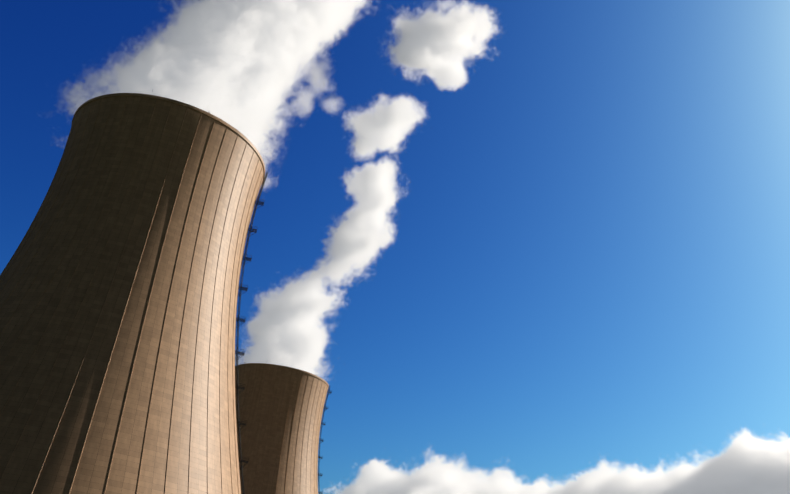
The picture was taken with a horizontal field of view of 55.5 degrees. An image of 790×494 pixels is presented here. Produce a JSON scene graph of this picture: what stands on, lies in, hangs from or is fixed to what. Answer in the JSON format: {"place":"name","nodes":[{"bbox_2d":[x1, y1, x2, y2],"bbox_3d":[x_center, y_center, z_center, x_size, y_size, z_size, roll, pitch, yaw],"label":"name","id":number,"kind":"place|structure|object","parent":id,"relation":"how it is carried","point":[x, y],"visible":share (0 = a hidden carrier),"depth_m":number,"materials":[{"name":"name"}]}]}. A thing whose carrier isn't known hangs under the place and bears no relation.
{"place":"outdoors","nodes":[
{"label":"outdoors","id":0,"kind":"place"},
{"bbox_2d":[0,96,263,493],"bbox_3d":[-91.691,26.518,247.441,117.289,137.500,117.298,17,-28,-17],"label":"cooling tower","id":1,"kind":"structure","parent":0,"point":[119,279],"depth_m":216.71,"materials":[{"name":"concrete"}]},
{"bbox_2d":[71,93,264,183],"bbox_3d":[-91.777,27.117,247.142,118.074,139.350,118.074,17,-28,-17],"label":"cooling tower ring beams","id":2,"kind":"structure","parent":1,"relation":"attached to","point":[235,130],"depth_m":250.40,"materials":[{"name":"beige concrete"}]},
{"bbox_2d":[235,172,267,493],"bbox_3d":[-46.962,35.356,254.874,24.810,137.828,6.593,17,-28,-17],"label":"ladder","id":3,"kind":"object","parent":1,"relation":"attached to","point":[241,320],"visible":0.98,"depth_m":255.80,"materials":[{"name":"black metal"}]},
{"bbox_2d":[235,365,327,493],"bbox_3d":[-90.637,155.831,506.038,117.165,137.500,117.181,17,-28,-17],"label":"cooling tower","id":4,"kind":"structure","parent":0,"point":[280,410],"depth_m":493.04,"materials":[{"name":"concrete"}]},
{"bbox_2d":[235,363,328,388],"bbox_3d":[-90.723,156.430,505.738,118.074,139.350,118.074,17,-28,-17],"label":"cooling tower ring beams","id":5,"kind":"structure","parent":4,"relation":"attached to","point":[323,380],"depth_m":508.51,"materials":[{"name":"beige concrete"}]},
{"bbox_2d":[318,386,331,493],"bbox_3d":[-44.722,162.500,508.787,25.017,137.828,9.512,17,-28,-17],"label":"ladder","id":6,"kind":"object","parent":4,"relation":"attached to","point":[319,457],"visible":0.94,"depth_m":520.92,"materials":[{"name":"black metal"}]},
{"bbox_2d":[0,0,789,493],"label":"sky","id":7,"kind":"structure","parent":0,"point":[516,246],"materials":[{"name":"blue"}]}
]}

